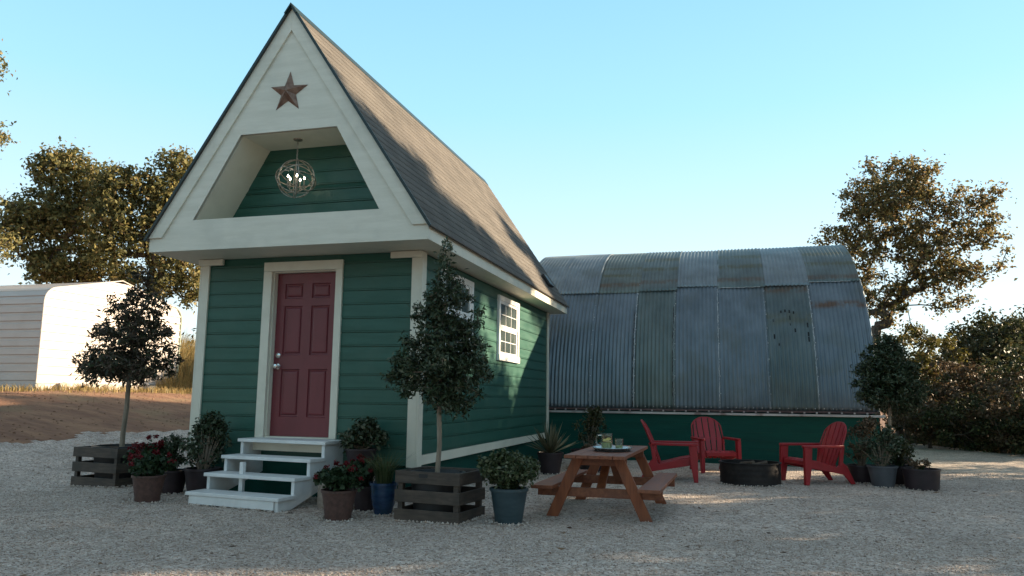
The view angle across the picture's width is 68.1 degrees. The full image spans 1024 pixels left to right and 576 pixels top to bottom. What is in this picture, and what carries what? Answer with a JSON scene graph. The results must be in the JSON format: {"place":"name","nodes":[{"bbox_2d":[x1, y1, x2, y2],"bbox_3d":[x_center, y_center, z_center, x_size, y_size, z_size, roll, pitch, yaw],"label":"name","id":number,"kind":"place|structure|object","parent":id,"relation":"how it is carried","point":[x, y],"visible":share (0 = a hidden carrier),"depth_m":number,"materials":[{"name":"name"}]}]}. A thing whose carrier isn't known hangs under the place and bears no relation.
{"place":"outdoors","nodes":[
{"label":"outdoors","id":0,"kind":"place"},
{"bbox_2d":[118,329,195,392],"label":"tall grass","id":1,"kind":"structure","parent":0,"point":[184,374],"depth_m":24.83,"materials":[{"name":"yellow plant"}]},
{"bbox_2d":[0,390,1016,452],"bbox_3d":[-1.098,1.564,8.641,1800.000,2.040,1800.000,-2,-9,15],"label":"ground","id":2,"kind":"structure","parent":0,"point":[32,405],"depth_m":16.60,"materials":[{"name":"brown soil"}]},
{"bbox_2d":[0,39,32,267],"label":"oak tree","id":3,"kind":"object","parent":2,"relation":"on","point":[4,239],"visible":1,"depth_m":22.74,"materials":[{"name":"green plant"}]},
{"bbox_2d":[33,383,45,389],"bbox_3d":[-12.289,2.591,19.705,0.226,0.260,0.344,-2,-9,15],"label":"foundation stone","id":4,"kind":"object","parent":2,"relation":"on","point":[39,385],"visible":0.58,"depth_m":19.64,"materials":[{"name":"beige stone"}]},
{"bbox_2d":[59,381,69,388],"bbox_3d":[-12.077,2.659,20.456,0.203,0.274,0.342,-2,-9,15],"label":"foundation stone","id":5,"kind":"object","parent":2,"relation":"on","point":[64,382],"visible":0.4,"depth_m":20.39,"materials":[{"name":"beige stone"}]},
{"bbox_2d":[0,136,142,284],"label":"oak tree","id":6,"kind":"object","parent":2,"relation":"on","point":[49,263],"visible":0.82,"depth_m":28.23,"materials":[{"name":"green plant"}]},
{"bbox_2d":[0,280,181,390],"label":"metal shed","id":7,"kind":"structure","parent":2,"relation":"on","point":[44,328],"depth_m":20.46,"materials":[{"name":"white metal"}]},
{"bbox_2d":[85,383,100,390],"bbox_3d":[-11.783,2.797,21.299,0.403,0.261,0.526,-7,-11,44],"label":"foundation stone","id":8,"kind":"object","parent":2,"relation":"on","point":[94,385],"visible":0.25,"depth_m":21.21,"materials":[{"name":"beige stone"}]},
{"bbox_2d":[0,390,187,442],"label":"dirt clods","id":9,"kind":"object","parent":2,"relation":"on","point":[93,405],"visible":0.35,"depth_m":17.11,"materials":[{"name":"brown soil"}]},
{"bbox_2d":[0,382,191,394],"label":"dry grass","id":10,"kind":"structure","parent":2,"relation":"on","point":[75,387],"depth_m":20.11,"materials":[{"name":"yellow plant"}]},
{"bbox_2d":[74,143,200,314],"bbox_3d":[-13.459,-0.783,28.282,5.369,9.489,2.935,5,-9,-28],"label":"oak tree","id":11,"kind":"object","parent":2,"relation":"on","point":[152,195],"visible":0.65,"depth_m":27.99,"materials":[{"name":"green plant"}]},
{"bbox_2d":[0,429,1023,575],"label":"gravel yard","id":12,"kind":"structure","parent":2,"relation":"on","point":[945,460],"depth_m":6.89,"materials":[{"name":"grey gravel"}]},
{"bbox_2d":[70,446,143,487],"bbox_3d":[-5.145,2.320,9.919,0.780,0.491,0.740,-3,-9,22],"label":"planter crate","id":13,"kind":"object","parent":12,"relation":"on","point":[115,469],"visible":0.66,"depth_m":9.57,"materials":[{"name":"grey wood"}]},
{"bbox_2d":[66,266,186,478],"bbox_3d":[-5.081,1.138,10.093,1.539,2.878,1.355,2,-8,-7],"label":"potted tree","id":14,"kind":"object","parent":13,"relation":"in","point":[126,366],"visible":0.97,"depth_m":9.99,"materials":[{"name":"green plant"}]},
{"bbox_2d":[128,450,176,502],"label":"potted plant","id":15,"kind":"object","parent":12,"relation":"on","point":[148,479],"visible":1,"depth_m":8.17,"materials":[{"name":"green plant"}]},
{"bbox_2d":[123,434,170,473],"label":"potted plant","id":16,"kind":"object","parent":15,"relation":"in","point":[151,448],"visible":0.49,"depth_m":8.96,"materials":[{"name":"green plant"}]},
{"bbox_2d":[157,433,186,493],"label":"potted plant","id":17,"kind":"object","parent":12,"relation":"on","point":[174,481],"visible":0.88,"depth_m":8.99,"materials":[{"name":"green plant"}]},
{"bbox_2d":[171,409,231,496],"bbox_3d":[-3.600,1.929,8.873,0.590,1.006,0.586,-5,-10,34],"label":"potted plant","id":18,"kind":"object","parent":12,"relation":"on","point":[213,426],"visible":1,"depth_m":8.83,"materials":[{"name":"green plant"}]},
{"bbox_2d":[185,437,343,512],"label":"front steps","id":19,"kind":"structure","parent":12,"relation":"on","point":[243,465],"depth_m":8.27,"materials":[{"name":"white paint"}]},
{"bbox_2d":[313,459,368,520],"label":"potted plant","id":20,"kind":"object","parent":12,"relation":"on","point":[338,492],"visible":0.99,"depth_m":7.30,"materials":[{"name":"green plant"}]},
{"bbox_2d":[314,473,374,507],"bbox_3d":[-1.817,2.187,8.278,0.360,0.370,0.660,-3,-9,21],"label":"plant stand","id":21,"kind":"object","parent":12,"relation":"on","point":[319,500],"visible":0.06,"depth_m":8.04,"materials":[{"name":"wood"}]},
{"bbox_2d":[336,416,389,462],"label":"potted plant","id":22,"kind":"object","parent":21,"relation":"on","point":[361,436],"visible":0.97,"depth_m":8.37,"materials":[{"name":"green plant"}]},
{"bbox_2d":[143,2,568,496],"bbox_3d":[-1.644,0.035,12.288,3.723,5.877,7.677,-2,-9,15],"label":"cabin","id":23,"kind":"object","parent":12,"relation":"on","point":[305,311],"visible":0.77,"depth_m":9.22,"materials":[{"name":"green paint"}]},
{"bbox_2d":[271,72,306,109],"bbox_3d":[-2.645,-2.338,8.930,0.498,0.479,0.070,-2,-9,15],"label":"barn star","id":24,"kind":"object","parent":23,"relation":"attached to","point":[289,90],"visible":1,"depth_m":8.92,"materials":[{"name":"brown metal"}]},
{"bbox_2d":[275,138,315,198],"bbox_3d":[-2.600,-1.440,9.149,0.471,0.730,0.463,-2,-9,15],"label":"chandelier","id":25,"kind":"object","parent":23,"relation":"hanging from","point":[296,186],"visible":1,"depth_m":9.12,"materials":[{"name":"silver metal"}]},
{"bbox_2d":[270,272,335,436],"bbox_3d":[-2.527,0.796,9.213,0.847,1.986,0.121,-2,-9,15],"label":"door","id":26,"kind":"structure","parent":23,"relation":"in","point":[302,367],"depth_m":9.23,"materials":[{"name":"red paint"}]},
{"bbox_2d":[441,269,473,351],"bbox_3d":[-0.718,0.345,9.994,0.070,1.020,1.220,-2,-9,15],"label":"window","id":27,"kind":"structure","parent":23,"relation":"in","point":[469,306],"depth_m":10.35,"materials":[{"name":"white plastic"}]},
{"bbox_2d":[496,295,519,363],"bbox_3d":[-0.056,0.692,12.348,0.070,1.020,1.220,-2,-9,15],"label":"window","id":28,"kind":"structure","parent":23,"relation":"in","point":[508,311],"depth_m":12.31,"materials":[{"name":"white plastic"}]},
{"bbox_2d":[346,453,390,510],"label":"potted plant","id":29,"kind":"object","parent":12,"relation":"on","point":[363,501],"visible":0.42,"depth_m":7.86,"materials":[{"name":"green plant"}]},
{"bbox_2d":[355,449,418,514],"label":"potted plant","id":30,"kind":"object","parent":12,"relation":"on","point":[383,486],"visible":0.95,"depth_m":7.64,"materials":[{"name":"green plant"}]},
{"bbox_2d":[394,466,484,524],"bbox_3d":[-0.699,2.017,7.413,0.700,0.471,0.560,-3,-9,23],"label":"planter crate","id":31,"kind":"object","parent":12,"relation":"on","point":[458,499],"visible":0.83,"depth_m":7.20,"materials":[{"name":"grey wood"}]},
{"bbox_2d":[379,236,495,511],"bbox_3d":[-0.763,0.855,7.597,1.211,2.821,1.093,-2,-9,15],"label":"potted tree","id":32,"kind":"object","parent":31,"relation":"in","point":[448,364],"visible":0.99,"depth_m":7.49,"materials":[{"name":"green plant"}]},
{"bbox_2d":[0,460,1001,575],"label":"fallen leaves","id":33,"kind":"object","parent":12,"relation":"on","point":[569,527],"visible":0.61,"depth_m":6.78,"materials":[{"name":"brown plant"}]},
{"bbox_2d":[476,448,540,524],"bbox_3d":[-0.051,1.877,7.209,0.643,0.702,0.642,-2,-9,15],"label":"potted plant","id":34,"kind":"object","parent":12,"relation":"on","point":[509,473],"visible":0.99,"depth_m":7.09,"materials":[{"name":"leaves"},{"name":"teal glazed ceramic"},{"name":"soil"}]},
{"bbox_2d":[525,421,576,474],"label":"potted plant","id":35,"kind":"object","parent":12,"relation":"on","point":[550,458],"visible":0.92,"depth_m":11.77,"materials":[{"name":"plant"}]},
{"bbox_2d":[570,405,609,452],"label":"potted plant","id":36,"kind":"object","parent":12,"relation":"on","point":[593,418],"visible":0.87,"depth_m":13.12,"materials":[{"name":"green plant"}]},
{"bbox_2d":[580,442,600,471],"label":"potted plant","id":37,"kind":"object","parent":12,"relation":"on","point":[585,467],"visible":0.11,"depth_m":12.32,"materials":[{"name":"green plant"}]},
{"bbox_2d":[531,445,676,521],"bbox_3d":[1.051,2.063,8.138,1.260,0.638,1.800,-2,-9,17],"label":"picnic table","id":38,"kind":"object","parent":12,"relation":"on","point":[561,489],"visible":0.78,"depth_m":7.58,"materials":[{"name":"brown wood"}]},
{"bbox_2d":[593,446,632,451],"bbox_3d":[1.063,1.705,8.034,0.424,0.040,0.530,-2,-9,15],"label":"serving tray","id":39,"kind":"object","parent":38,"relation":"on","point":[613,449],"visible":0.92,"depth_m":7.85,"materials":[{"name":"grey metal"}]},
{"bbox_2d":[595,433,612,448],"bbox_3d":[0.993,1.636,8.090,0.179,0.165,0.128,-10,-14,53],"label":"glass pitcher","id":40,"kind":"object","parent":39,"relation":"on","point":[606,440],"visible":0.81,"depth_m":8.03,"materials":[{"name":"clear glass"}]},
{"bbox_2d":[615,439,622,448],"bbox_3d":[1.130,1.650,8.002,0.092,0.115,0.092,-2,-9,15],"label":"drinking glass","id":41,"kind":"object","parent":39,"relation":"on","point":[618,443],"visible":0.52,"depth_m":7.97,"materials":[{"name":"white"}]},
{"bbox_2d":[641,419,698,482],"bbox_3d":[2.342,2.402,11.274,0.846,0.871,0.712,-1,-8,13],"label":"adirondack chair","id":42,"kind":"object","parent":12,"relation":"on","point":[655,463],"visible":0.98,"depth_m":11.00,"materials":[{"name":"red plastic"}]},
{"bbox_2d":[540,244,884,466],"bbox_3d":[4.431,1.522,18.643,6.920,4.824,8.707,-2,-9,15],"label":"arched metal hut","id":43,"kind":"object","parent":12,"relation":"on","point":[753,350],"visible":0.93,"depth_m":14.79,"materials":[{"name":"metal"}]},
{"bbox_2d":[689,417,741,473],"bbox_3d":[3.304,2.572,12.479,0.713,0.871,0.846,1,-8,-4],"label":"adirondack chair","id":44,"kind":"object","parent":12,"relation":"on","point":[721,453],"visible":0.94,"depth_m":12.68,"materials":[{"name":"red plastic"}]},
{"bbox_2d":[719,459,781,486],"bbox_3d":[3.378,2.602,10.755,0.860,0.344,0.860,-2,-9,15],"label":"fire pit","id":45,"kind":"object","parent":12,"relation":"on","point":[750,472],"visible":0.97,"depth_m":10.42,"materials":[{"name":"metal"}]},
{"bbox_2d":[779,422,854,485],"bbox_3d":[4.432,2.385,11.031,0.846,0.871,0.712,2,-8,-12],"label":"adirondack chair","id":46,"kind":"object","parent":12,"relation":"on","point":[830,448],"visible":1,"depth_m":10.97,"materials":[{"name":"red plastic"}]},
{"bbox_2d":[838,415,880,483],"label":"potted plant","id":47,"kind":"object","parent":12,"relation":"on","point":[859,471],"visible":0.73,"depth_m":11.07,"materials":[{"name":"green plant"}]},
{"bbox_2d":[851,423,907,487],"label":"potted plant","id":48,"kind":"object","parent":12,"relation":"on","point":[882,472],"visible":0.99,"depth_m":10.56,"materials":[{"name":"green plant"}]},
{"bbox_2d":[848,330,931,464],"bbox_3d":[5.863,1.796,11.769,1.018,2.322,1.157,8,-11,-40],"label":"potted tree","id":49,"kind":"object","parent":12,"relation":"on","point":[886,373],"visible":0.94,"depth_m":11.68,"materials":[{"name":"green plant"}]},
{"bbox_2d":[875,441,918,484],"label":"potted plant","id":50,"kind":"object","parent":12,"relation":"on","point":[900,461],"visible":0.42,"depth_m":10.82,"materials":[{"name":"green plant"}]},
{"bbox_2d":[901,458,941,490],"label":"potted plant","id":51,"kind":"object","parent":12,"relation":"on","point":[916,476],"visible":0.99,"depth_m":10.28,"materials":[{"name":"green plant"}]},
{"bbox_2d":[181,328,982,365],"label":"distant wood","id":52,"kind":"object","parent":2,"relation":"on","point":[901,343],"depth_m":71.72,"materials":[{"name":"green plant"}]},
{"bbox_2d":[873,302,942,441],"bbox_3d":[11.263,2.484,22.184,2.530,4.136,1.854,-2,-9,15],"label":"scrub bush","id":53,"kind":"object","parent":2,"relation":"on","point":[922,358],"visible":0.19,"depth_m":21.99,"materials":[{"name":"green plant"}]},
{"bbox_2d":[807,149,1017,429],"bbox_3d":[12.403,0.138,23.529,5.822,9.214,3.003,-6,-10,37],"label":"oak tree","id":54,"kind":"object","parent":2,"relation":"on","point":[912,192],"visible":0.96,"depth_m":23.51,"materials":[{"name":"green plant"}]},
{"bbox_2d":[875,372,961,442],"bbox_3d":[11.041,3.197,21.086,2.456,2.352,2.342,3,-9,-18],"label":"scrub bush","id":55,"kind":"object","parent":2,"relation":"on","point":[929,381],"visible":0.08,"depth_m":20.68,"materials":[{"name":"green plant"}]},
{"bbox_2d":[879,390,986,447],"bbox_3d":[10.867,3.371,19.496,2.344,1.659,2.431,6,-10,-35],"label":"scrub bush","id":56,"kind":"object","parent":2,"relation":"on","point":[909,419],"visible":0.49,"depth_m":19.37,"materials":[{"name":"green plant"}]},
{"bbox_2d":[889,319,996,389],"bbox_3d":[13.150,2.865,23.569,3.219,3.836,2.726,-2,-9,15],"label":"scrub bush","id":57,"kind":"object","parent":2,"relation":"on","point":[949,342],"visible":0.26,"depth_m":23.41,"materials":[{"name":"green plant"}]},
{"bbox_2d":[894,432,1023,453],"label":"edge weeds","id":58,"kind":"object","parent":2,"relation":"on","point":[942,444],"visible":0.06,"depth_m":20.66,"materials":[{"name":"green plant"}]},
{"bbox_2d":[923,357,1007,445],"bbox_3d":[12.509,3.135,20.880,2.620,2.468,2.727,-2,-9,15],"label":"scrub bush","id":59,"kind":"object","parent":2,"relation":"on","point":[964,372],"visible":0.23,"depth_m":20.79,"materials":[{"name":"green plant"}]},
{"bbox_2d":[908,387,1023,452],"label":"scrub bush","id":60,"kind":"object","parent":2,"relation":"on","point":[943,421],"visible":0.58,"depth_m":18.29,"materials":[{"name":"green plant"}]},
{"bbox_2d":[915,308,1023,382],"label":"scrub bush","id":61,"kind":"object","parent":2,"relation":"on","point":[961,332],"visible":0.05,"depth_m":26.77,"materials":[{"name":"green plant"}]},
{"bbox_2d":[921,358,1019,437],"bbox_3d":[13.767,3.373,21.814,3.653,2.730,3.190,-2,-9,15],"label":"scrub bush","id":62,"kind":"object","parent":2,"relation":"on","point":[956,370],"visible":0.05,"depth_m":21.95,"materials":[{"name":"green plant"}]},
{"bbox_2d":[929,304,1023,399],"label":"scrub bush","id":63,"kind":"object","parent":2,"relation":"on","point":[1002,332],"visible":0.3,"depth_m":25.19,"materials":[{"name":"green plant"}]},
{"bbox_2d":[945,369,1023,453],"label":"scrub bush","id":64,"kind":"object","parent":2,"relation":"on","point":[988,409],"visible":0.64,"depth_m":17.63,"materials":[{"name":"green plant"}]},
{"bbox_2d":[959,352,1023,399],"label":"scrub bush","id":65,"kind":"object","parent":2,"relation":"on","point":[988,360],"visible":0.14,"depth_m":20.71,"materials":[{"name":"green plant"}]},
{"bbox_2d":[964,387,1023,455],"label":"scrub bush","id":66,"kind":"object","parent":2,"relation":"on","point":[1015,424],"visible":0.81,"depth_m":17.09,"materials":[{"name":"green plant"}]},
{"bbox_2d":[974,330,1023,415],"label":"scrub bush","id":67,"kind":"object","parent":2,"relation":"on","point":[1012,364],"visible":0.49,"depth_m":19.45,"materials":[{"name":"green plant"}]},
{"bbox_2d":[0,0,1023,357],"label":"sky","id":68,"kind":"structure","parent":0,"point":[598,127],"materials":[{"name":"blue"}]}
]}

